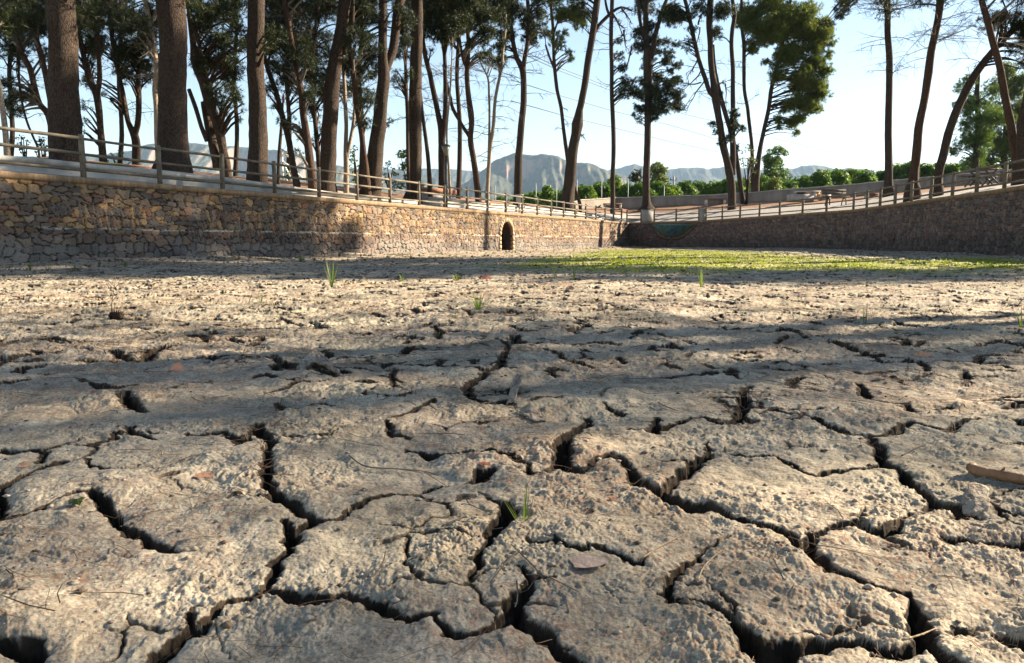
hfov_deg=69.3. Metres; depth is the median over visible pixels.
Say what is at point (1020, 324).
grass tuft
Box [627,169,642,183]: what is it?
evergreen tree
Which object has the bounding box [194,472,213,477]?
dry leaf
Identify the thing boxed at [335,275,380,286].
twig
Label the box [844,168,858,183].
orange tree
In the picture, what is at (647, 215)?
concrete pillar
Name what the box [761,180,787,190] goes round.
orange tree
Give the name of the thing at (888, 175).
pine tree
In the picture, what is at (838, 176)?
orange tree
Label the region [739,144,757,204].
olive tree
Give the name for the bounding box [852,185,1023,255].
stone wall
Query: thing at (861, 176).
orange tree
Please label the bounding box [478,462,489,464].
dry leaf
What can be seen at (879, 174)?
orange tree
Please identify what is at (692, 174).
hills
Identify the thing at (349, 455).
twig
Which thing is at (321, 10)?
pine tree
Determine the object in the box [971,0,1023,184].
pine tree
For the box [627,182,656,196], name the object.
orange tree
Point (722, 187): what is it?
orange tree
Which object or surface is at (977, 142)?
pine tree
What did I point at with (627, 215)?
wooden fence
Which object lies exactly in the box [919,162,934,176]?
orange tree
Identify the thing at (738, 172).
pine tree
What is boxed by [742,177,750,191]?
orange tree
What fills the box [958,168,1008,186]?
picnic table
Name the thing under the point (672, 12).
pine tree
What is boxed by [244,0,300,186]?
pine tree
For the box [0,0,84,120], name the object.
pine tree
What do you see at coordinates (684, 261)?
short grass
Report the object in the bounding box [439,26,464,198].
pine tree
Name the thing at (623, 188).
orange tree
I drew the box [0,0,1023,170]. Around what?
sky
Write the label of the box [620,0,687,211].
pine tree
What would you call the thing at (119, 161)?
shrub
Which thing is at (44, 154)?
feathery bush
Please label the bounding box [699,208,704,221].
concrete pillar
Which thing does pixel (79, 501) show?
clover plant
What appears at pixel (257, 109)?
pine tree
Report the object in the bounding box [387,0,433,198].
pine tree
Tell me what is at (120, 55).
pine tree
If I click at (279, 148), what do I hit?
pine tree
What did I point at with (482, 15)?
pine tree
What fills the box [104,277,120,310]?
dead sprout
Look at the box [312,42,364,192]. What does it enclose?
pine tree
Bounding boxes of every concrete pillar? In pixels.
[642,210,653,223]
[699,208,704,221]
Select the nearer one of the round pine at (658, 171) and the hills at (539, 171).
the round pine at (658, 171)
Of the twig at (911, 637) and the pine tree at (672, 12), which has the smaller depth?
the twig at (911, 637)
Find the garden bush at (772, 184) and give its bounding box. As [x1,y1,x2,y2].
[764,176,781,190]
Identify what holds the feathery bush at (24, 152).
on the terrace ground at (632, 210)
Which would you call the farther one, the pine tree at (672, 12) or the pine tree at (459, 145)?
the pine tree at (672, 12)
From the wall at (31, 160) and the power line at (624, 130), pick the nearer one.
the wall at (31, 160)
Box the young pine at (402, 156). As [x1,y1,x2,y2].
[393,149,424,188]
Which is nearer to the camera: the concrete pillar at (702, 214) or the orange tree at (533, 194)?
the concrete pillar at (702, 214)
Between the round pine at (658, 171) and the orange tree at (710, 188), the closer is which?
the orange tree at (710, 188)
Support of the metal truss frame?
on the terrace ground at (632, 210)
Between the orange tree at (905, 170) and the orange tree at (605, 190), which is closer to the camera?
the orange tree at (605, 190)
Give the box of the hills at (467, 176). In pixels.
[382,168,480,182]
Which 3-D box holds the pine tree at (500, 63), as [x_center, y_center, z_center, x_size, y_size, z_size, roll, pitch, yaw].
[-0.935,-10.515,36.158,3.243,9.364,3.278,0,7,0]
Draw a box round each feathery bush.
[15,134,32,156]
[34,136,47,156]
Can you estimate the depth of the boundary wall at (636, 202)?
58.27 m
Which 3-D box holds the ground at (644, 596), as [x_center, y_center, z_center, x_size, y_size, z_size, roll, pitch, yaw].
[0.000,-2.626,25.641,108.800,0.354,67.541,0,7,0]
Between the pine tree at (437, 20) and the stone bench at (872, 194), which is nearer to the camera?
the pine tree at (437, 20)
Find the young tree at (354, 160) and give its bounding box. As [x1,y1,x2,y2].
[349,145,358,182]
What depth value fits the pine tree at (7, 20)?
17.01 m
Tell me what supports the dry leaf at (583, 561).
on the ground at (644, 596)
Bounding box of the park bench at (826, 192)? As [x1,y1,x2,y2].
[822,189,849,205]
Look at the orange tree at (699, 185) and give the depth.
86.51 m
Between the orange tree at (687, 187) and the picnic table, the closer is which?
the picnic table
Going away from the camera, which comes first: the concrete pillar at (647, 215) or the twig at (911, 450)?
the twig at (911, 450)
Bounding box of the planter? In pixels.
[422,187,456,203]
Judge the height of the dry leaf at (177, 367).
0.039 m
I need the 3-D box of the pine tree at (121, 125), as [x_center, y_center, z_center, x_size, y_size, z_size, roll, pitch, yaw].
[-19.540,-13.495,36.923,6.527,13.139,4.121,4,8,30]
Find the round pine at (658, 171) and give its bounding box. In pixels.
[650,161,670,183]
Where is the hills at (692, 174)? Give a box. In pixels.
[608,164,877,185]
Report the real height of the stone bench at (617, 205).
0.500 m
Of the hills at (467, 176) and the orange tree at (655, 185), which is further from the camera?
the hills at (467, 176)
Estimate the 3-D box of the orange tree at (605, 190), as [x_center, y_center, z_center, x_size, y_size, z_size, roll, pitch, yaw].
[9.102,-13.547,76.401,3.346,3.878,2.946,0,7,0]
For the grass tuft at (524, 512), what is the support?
on the ground at (644, 596)
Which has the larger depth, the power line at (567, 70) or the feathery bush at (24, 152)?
the power line at (567, 70)
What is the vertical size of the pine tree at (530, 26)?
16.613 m
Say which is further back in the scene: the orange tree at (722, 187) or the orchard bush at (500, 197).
the orchard bush at (500, 197)
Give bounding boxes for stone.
[961,482,989,517]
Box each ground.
[0,157,1023,222]
[0,246,1023,662]
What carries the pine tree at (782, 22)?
on the terrace ground at (632, 210)
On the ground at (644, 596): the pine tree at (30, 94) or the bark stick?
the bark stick
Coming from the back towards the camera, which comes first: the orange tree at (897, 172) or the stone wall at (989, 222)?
the orange tree at (897, 172)
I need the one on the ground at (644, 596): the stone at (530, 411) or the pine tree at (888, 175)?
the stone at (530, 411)
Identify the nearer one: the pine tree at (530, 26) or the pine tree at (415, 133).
the pine tree at (415, 133)
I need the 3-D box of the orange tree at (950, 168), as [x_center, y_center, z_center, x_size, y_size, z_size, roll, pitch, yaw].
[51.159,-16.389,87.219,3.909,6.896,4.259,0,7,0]
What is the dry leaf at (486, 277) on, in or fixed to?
on the ground at (644, 596)
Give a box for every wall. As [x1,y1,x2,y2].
[0,155,416,204]
[0,171,628,262]
[425,197,601,218]
[574,169,1011,208]
[620,217,692,221]
[629,209,853,248]
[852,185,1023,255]
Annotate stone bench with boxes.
[603,203,621,209]
[704,198,726,205]
[863,193,878,197]
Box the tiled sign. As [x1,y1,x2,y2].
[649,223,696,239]
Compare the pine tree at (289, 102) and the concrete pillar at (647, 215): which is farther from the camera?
the concrete pillar at (647, 215)
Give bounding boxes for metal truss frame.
[281,149,307,181]
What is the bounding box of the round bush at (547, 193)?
[538,185,554,205]
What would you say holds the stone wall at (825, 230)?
on the ground at (644, 596)
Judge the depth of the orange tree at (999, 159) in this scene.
74.98 m
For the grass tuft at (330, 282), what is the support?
on the ground at (644, 596)
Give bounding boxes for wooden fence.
[0,126,621,221]
[626,209,641,221]
[653,207,699,221]
[705,159,1023,219]
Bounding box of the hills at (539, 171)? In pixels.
[454,153,641,200]
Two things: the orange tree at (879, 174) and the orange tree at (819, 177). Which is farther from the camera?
the orange tree at (879, 174)
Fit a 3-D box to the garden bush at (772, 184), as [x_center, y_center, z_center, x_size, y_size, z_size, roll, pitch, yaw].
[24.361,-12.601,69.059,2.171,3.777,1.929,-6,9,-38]
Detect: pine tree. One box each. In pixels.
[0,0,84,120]
[0,0,100,155]
[0,0,203,162]
[0,2,46,155]
[0,2,47,157]
[76,0,114,161]
[79,0,158,163]
[100,0,159,164]
[110,0,157,158]
[151,0,220,173]
[186,0,267,177]
[191,0,247,175]
[240,0,347,180]
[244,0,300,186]
[246,0,291,182]
[265,0,321,189]
[269,88,295,184]
[284,0,338,167]
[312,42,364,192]
[318,0,424,187]
[320,0,394,191]
[328,0,386,194]
[359,0,420,201]
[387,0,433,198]
[401,0,483,188]
[402,0,425,203]
[408,0,525,198]
[409,45,443,196]
[422,0,513,201]
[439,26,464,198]
[461,14,524,202]
[483,0,556,204]
[541,0,591,212]
[558,0,631,211]
[584,0,648,213]
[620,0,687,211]
[659,0,746,209]
[713,44,744,203]
[728,0,839,191]
[816,0,926,196]
[859,0,1002,201]
[905,0,1023,185]
[929,0,1023,196]
[949,71,1017,171]
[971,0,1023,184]
[979,60,1023,169]
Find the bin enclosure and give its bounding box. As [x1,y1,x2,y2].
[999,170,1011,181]
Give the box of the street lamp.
[441,144,450,206]
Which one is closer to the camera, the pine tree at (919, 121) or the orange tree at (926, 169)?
the pine tree at (919, 121)
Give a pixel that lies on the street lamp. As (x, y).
(445, 147)
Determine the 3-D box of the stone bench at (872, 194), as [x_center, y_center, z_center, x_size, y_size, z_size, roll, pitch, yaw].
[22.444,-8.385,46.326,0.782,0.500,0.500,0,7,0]
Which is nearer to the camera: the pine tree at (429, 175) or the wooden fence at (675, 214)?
the pine tree at (429, 175)
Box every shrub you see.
[107,150,130,163]
[382,160,397,190]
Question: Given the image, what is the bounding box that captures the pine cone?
[108,310,124,319]
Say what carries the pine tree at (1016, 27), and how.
on the terrace ground at (632, 210)
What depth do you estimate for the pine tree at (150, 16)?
22.42 m
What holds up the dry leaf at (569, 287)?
on the ground at (644, 596)
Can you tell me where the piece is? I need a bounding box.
[506,374,523,404]
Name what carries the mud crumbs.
on the ground at (644, 596)
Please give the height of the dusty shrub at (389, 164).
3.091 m
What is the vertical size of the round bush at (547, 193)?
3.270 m
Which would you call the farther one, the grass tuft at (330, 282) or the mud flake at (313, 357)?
the grass tuft at (330, 282)
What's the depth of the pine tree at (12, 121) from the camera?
34.71 m
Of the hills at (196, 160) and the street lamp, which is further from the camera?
the hills at (196, 160)
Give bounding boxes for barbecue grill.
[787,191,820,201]
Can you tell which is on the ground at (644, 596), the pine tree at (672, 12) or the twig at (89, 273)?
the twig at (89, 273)
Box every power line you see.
[512,80,861,166]
[512,101,790,165]
[517,48,617,89]
[517,51,881,162]
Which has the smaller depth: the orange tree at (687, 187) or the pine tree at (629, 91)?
the pine tree at (629, 91)
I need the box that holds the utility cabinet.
[516,194,523,212]
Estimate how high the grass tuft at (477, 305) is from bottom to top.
0.196 m
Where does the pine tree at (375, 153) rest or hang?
on the terrace ground at (632, 210)
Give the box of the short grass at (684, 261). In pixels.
[471,249,1023,270]
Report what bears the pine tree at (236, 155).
on the terrace ground at (632, 210)
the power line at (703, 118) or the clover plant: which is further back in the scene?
the power line at (703, 118)
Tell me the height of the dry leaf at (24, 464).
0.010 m
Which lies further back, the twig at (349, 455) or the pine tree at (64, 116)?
the pine tree at (64, 116)
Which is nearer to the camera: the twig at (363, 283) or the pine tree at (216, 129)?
the twig at (363, 283)
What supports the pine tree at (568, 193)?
on the terrace ground at (632, 210)
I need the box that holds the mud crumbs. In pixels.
[0,251,1023,638]
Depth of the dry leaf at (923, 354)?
3.49 m
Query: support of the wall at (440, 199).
on the terrace ground at (632, 210)
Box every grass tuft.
[323,259,338,286]
[467,290,494,309]
[502,485,543,521]
[698,265,706,286]
[1011,307,1023,327]
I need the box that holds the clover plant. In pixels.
[68,497,85,504]
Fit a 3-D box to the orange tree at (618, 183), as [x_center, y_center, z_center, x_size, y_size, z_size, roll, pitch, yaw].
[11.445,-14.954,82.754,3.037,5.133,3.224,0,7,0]
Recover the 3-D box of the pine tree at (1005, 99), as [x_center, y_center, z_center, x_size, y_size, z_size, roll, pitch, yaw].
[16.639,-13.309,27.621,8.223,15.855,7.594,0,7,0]
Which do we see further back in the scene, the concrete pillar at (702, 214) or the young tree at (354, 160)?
the concrete pillar at (702, 214)
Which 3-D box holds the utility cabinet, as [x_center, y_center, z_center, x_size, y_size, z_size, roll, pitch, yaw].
[0.393,-6.614,38.785,0.420,1.075,0.300,0,7,0]
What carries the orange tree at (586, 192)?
on the terrace ground at (632, 210)
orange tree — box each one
[523,190,541,204]
[552,188,562,206]
[574,184,600,200]
[592,181,609,198]
[606,174,622,194]
[615,183,636,196]
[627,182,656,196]
[650,180,664,192]
[652,183,682,195]
[675,180,699,194]
[692,180,706,194]
[698,180,719,194]
[714,179,745,193]
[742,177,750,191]
[759,174,769,190]
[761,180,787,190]
[780,179,804,188]
[791,174,815,187]
[807,169,833,187]
[829,168,851,184]
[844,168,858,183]
[850,168,877,183]
[875,170,884,180]
[893,163,903,179]
[900,161,921,178]
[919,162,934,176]
[943,162,960,174]
[985,158,1000,169]
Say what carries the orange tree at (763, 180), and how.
on the terrace ground at (632, 210)
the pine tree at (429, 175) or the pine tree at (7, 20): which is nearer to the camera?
the pine tree at (7, 20)
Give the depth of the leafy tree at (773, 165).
85.65 m
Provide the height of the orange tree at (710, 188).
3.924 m
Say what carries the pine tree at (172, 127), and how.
on the terrace ground at (632, 210)
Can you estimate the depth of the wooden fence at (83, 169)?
20.71 m
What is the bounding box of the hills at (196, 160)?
[27,143,463,193]
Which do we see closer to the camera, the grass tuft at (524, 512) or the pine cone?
the grass tuft at (524, 512)
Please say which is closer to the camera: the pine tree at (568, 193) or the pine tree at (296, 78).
the pine tree at (296, 78)
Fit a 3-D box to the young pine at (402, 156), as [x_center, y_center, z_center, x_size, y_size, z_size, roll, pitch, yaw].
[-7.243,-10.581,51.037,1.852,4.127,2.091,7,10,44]
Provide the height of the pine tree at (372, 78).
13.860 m
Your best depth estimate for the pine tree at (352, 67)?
26.53 m
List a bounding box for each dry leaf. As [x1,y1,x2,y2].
[17,461,29,467]
[170,363,182,370]
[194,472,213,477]
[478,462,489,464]
[481,275,490,279]
[565,285,574,289]
[569,555,607,568]
[914,352,932,356]
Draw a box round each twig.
[66,269,114,274]
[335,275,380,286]
[348,454,445,485]
[526,574,577,591]
[642,526,690,558]
[697,548,726,580]
[901,444,925,455]
[901,628,936,640]
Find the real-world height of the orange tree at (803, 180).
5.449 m
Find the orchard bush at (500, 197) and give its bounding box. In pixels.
[494,195,503,200]
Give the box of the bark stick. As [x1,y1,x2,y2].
[966,463,1023,484]
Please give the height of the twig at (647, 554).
0.007 m
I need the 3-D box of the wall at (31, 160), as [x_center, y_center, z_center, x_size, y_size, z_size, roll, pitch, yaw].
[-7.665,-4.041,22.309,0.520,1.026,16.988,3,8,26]
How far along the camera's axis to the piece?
2.56 m
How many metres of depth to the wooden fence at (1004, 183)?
30.20 m
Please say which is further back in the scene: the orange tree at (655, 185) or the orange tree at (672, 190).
the orange tree at (655, 185)
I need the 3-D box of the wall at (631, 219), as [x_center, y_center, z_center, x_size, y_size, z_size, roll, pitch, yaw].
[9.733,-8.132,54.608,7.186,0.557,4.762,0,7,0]
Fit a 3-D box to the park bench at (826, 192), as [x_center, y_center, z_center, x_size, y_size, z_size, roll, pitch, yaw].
[16.586,-6.873,37.972,1.227,0.834,0.601,0,7,0]
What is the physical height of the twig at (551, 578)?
0.009 m
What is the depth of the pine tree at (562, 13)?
47.93 m
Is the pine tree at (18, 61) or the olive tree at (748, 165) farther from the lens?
the olive tree at (748, 165)
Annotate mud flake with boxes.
[299,349,343,375]
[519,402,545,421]
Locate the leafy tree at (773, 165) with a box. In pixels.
[760,145,792,181]
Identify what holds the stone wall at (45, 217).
on the ground at (644, 596)
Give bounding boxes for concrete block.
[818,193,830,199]
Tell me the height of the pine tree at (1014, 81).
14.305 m
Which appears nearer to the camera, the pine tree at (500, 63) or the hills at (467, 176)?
the pine tree at (500, 63)
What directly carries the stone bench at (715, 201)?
on the terrace ground at (632, 210)
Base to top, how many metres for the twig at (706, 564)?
0.012 m
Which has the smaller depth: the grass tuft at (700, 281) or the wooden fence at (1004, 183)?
the grass tuft at (700, 281)
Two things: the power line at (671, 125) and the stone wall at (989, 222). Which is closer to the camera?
the stone wall at (989, 222)
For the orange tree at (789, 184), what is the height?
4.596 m

